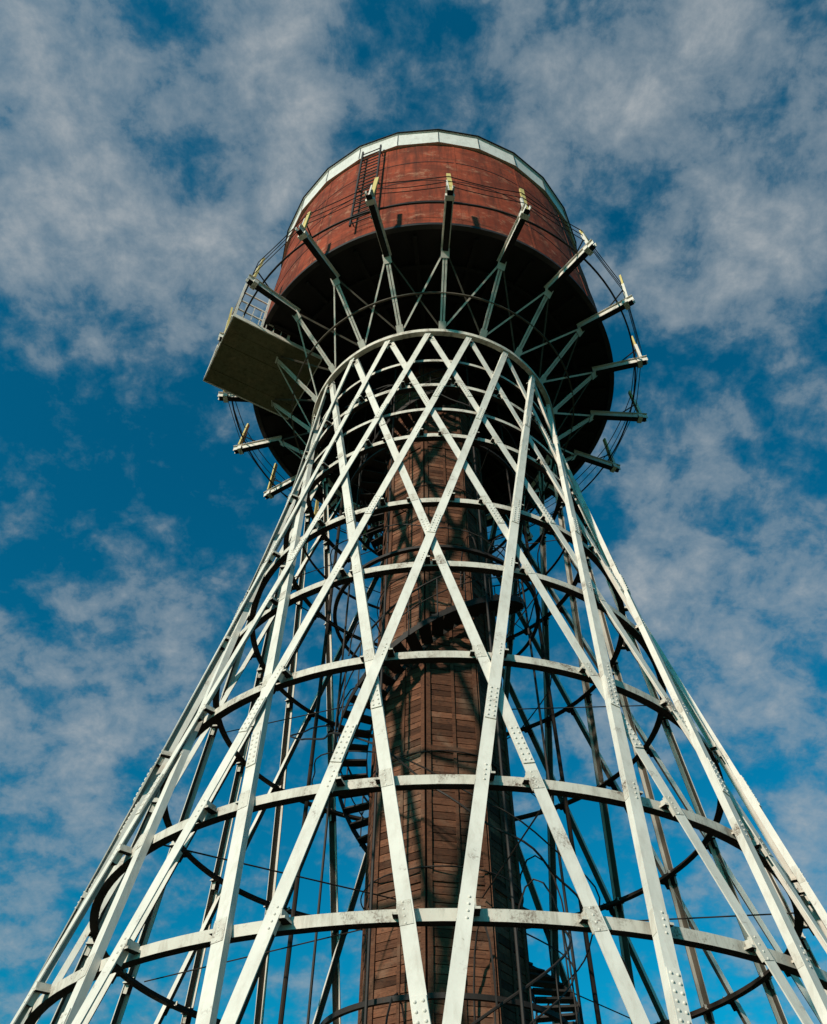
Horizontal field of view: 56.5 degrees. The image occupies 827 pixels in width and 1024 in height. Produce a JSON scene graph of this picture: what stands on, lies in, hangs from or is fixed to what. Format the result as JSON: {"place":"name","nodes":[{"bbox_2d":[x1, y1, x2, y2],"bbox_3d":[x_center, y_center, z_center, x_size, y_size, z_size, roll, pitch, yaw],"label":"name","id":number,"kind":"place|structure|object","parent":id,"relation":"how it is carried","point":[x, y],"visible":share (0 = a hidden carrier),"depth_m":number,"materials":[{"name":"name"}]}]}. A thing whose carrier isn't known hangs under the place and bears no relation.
{"place":"outdoors","nodes":[
{"label":"outdoors","id":0,"kind":"place"},
{"bbox_2d":[205,317,319,417],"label":"platform deck","id":1,"kind":"structure","parent":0,"point":[244,365],"depth_m":23.90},
{"bbox_2d":[203,283,322,419],"bbox_3d":[-4.707,-5.144,24.773,2.928,2.235,2.592,24,-53,-19],"label":"platform railing","id":2,"kind":"object","parent":1,"relation":"on","point":[261,328],"visible":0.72,"depth_m":23.59,"materials":[{"name":"grey metal"}]},
{"bbox_2d":[0,0,826,1023],"label":"sky","id":3,"kind":"structure","parent":0,"point":[153,153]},
{"bbox_2d":[375,368,488,1022],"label":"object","id":4,"kind":"object","parent":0,"point":[426,790],"visible":0.06,"depth_m":13.15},
{"bbox_2d":[264,234,604,520],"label":"tank floor joists","id":5,"kind":"object","parent":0,"point":[383,307],"visible":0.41,"depth_m":23.83,"materials":[{"name":"black metal"}]},
{"bbox_2d":[360,365,529,1023],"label":"shaft siding","id":6,"kind":"object","parent":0,"point":[444,845],"visible":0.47,"depth_m":14.19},
{"bbox_2d":[358,365,531,1023],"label":"shaft trim","id":7,"kind":"structure","parent":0,"point":[486,881],"depth_m":14.03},
{"bbox_3d":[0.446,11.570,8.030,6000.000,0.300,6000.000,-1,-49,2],"label":"ground","id":8,"kind":"structure","parent":0,"visible":0},
{"bbox_2d":[320,422,567,1023],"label":"shaft hoops","id":9,"kind":"object","parent":8,"relation":"on","point":[339,1013],"visible":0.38,"depth_m":16.69,"materials":[{"name":"black metal"}]},
{"bbox_2d":[335,390,579,1023],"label":"spiral stair","id":10,"kind":"object","parent":8,"relation":"on","point":[448,619],"visible":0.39,"depth_m":15.62,"materials":[{"name":"metal"}]},
{"bbox_2d":[290,351,632,1023],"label":"stair railing","id":11,"kind":"object","parent":8,"relation":"on","point":[567,949],"visible":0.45,"depth_m":13.73,"materials":[{"name":"metal"}]},
{"bbox_2d":[144,434,793,1023],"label":"tie rods","id":12,"kind":"object","parent":8,"relation":"on","point":[294,906],"visible":0.41,"depth_m":15.68,"materials":[{"name":"metal"}]},
{"bbox_3d":[0.446,11.587,8.012,15.754,0.350,15.754,-1,-49,2],"label":"foundation ring","id":13,"kind":"object","parent":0,"visible":0},
{"bbox_2d":[10,333,826,1023],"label":"lattice member","id":14,"kind":"object","parent":13,"relation":"on","point":[80,1003],"visible":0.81,"depth_m":12.55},
{"bbox_2d":[57,383,762,1023],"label":"splice plates","id":15,"kind":"object","parent":14,"relation":"attached to","point":[421,1015],"visible":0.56,"depth_m":10.34,"materials":[{"name":"white paint"}]},
{"bbox_2d":[26,336,814,1023],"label":"gusset plates","id":16,"kind":"object","parent":14,"relation":"attached to","point":[752,942],"visible":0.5,"depth_m":11.83,"materials":[{"name":"white paint"}]},
{"bbox_2d":[24,335,811,1023],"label":"rivets","id":17,"kind":"object","parent":16,"relation":"attached to","point":[488,713],"visible":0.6,"depth_m":10.57,"materials":[{"name":"white paint"}]},
{"bbox_2d":[271,248,597,522],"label":"tank struts","id":18,"kind":"object","parent":14,"relation":"on","point":[500,267],"visible":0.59,"depth_m":22.18,"materials":[{"name":"white paint"}]},
{"bbox_2d":[266,145,597,316],"bbox_3d":[0.631,-6.100,28.145,11.732,7.650,11.732,-1,-49,2],"label":"tank shell","id":19,"kind":"object","parent":18,"relation":"on","point":[424,213],"visible":0.34,"depth_m":24.37},
{"bbox_2d":[349,144,382,226],"bbox_3d":[-1.453,-10.484,24.626,0.732,6.860,0.250,-15,-51,14],"label":"tank ladder","id":20,"kind":"object","parent":19,"relation":"attached to","point":[359,178],"visible":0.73,"depth_m":24.77,"materials":[{"name":"brown metal"}]},
{"bbox_2d":[268,146,587,312],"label":"tank seams","id":21,"kind":"object","parent":19,"relation":"attached to","point":[458,200],"visible":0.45,"depth_m":24.60,"materials":[{"name":"brown metal"}]},
{"bbox_2d":[282,130,576,263],"bbox_3d":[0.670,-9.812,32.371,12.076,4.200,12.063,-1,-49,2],"label":"roof fascia","id":22,"kind":"structure","parent":19,"relation":"on","point":[411,139],"depth_m":27.74,"materials":[{"name":"white metal"}]},
{"bbox_2d":[281,129,576,266],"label":"roof edge trim","id":23,"kind":"structure","parent":22,"relation":"attached to","point":[438,140],"depth_m":28.29,"materials":[{"name":"grey metal"}]},
{"bbox_2d":[217,180,647,550],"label":"gallery beams","id":24,"kind":"structure","parent":19,"relation":"attached to","point":[584,248],"depth_m":22.78,"materials":[{"name":"grey metal"}]},
{"bbox_2d":[223,173,638,540],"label":"gallery posts","id":25,"kind":"object","parent":24,"relation":"on","point":[374,188],"visible":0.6,"depth_m":24.32,"materials":[{"name":"grey metal"}]},
{"bbox_2d":[228,176,641,539],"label":"gallery rails","id":26,"kind":"object","parent":25,"relation":"attached to","point":[456,203],"visible":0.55,"depth_m":22.14,"materials":[{"name":"grey metal"}]},
{"bbox_2d":[219,190,646,550],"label":"gallery beam planks","id":27,"kind":"object","parent":24,"relation":"on","point":[385,252],"visible":0.72,"depth_m":22.45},
{"bbox_2d":[253,161,613,526],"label":"tank bands","id":28,"kind":"object","parent":19,"relation":"attached to","point":[307,270],"visible":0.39,"depth_m":22.65,"materials":[{"name":"brown metal"}]},
{"bbox_2d":[275,257,590,515],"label":"tank stays","id":29,"kind":"object","parent":18,"relation":"attached to","point":[464,295],"visible":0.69,"depth_m":22.24,"materials":[{"name":"metal"}]},
{"bbox_2d":[258,229,609,523],"bbox_3d":[0.606,-3.695,25.407,11.692,0.240,11.692,-1,-49,2],"label":"tank underside","id":30,"kind":"object","parent":18,"relation":"on","point":[540,274],"visible":0.33,"depth_m":23.59,"materials":[{"name":"black metal"}]},
{"bbox_2d":[284,269,588,450],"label":"strut rivets","id":31,"kind":"object","parent":18,"relation":"attached to","point":[400,323],"visible":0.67,"depth_m":22.43,"materials":[{"name":"white paint"}]}
]}

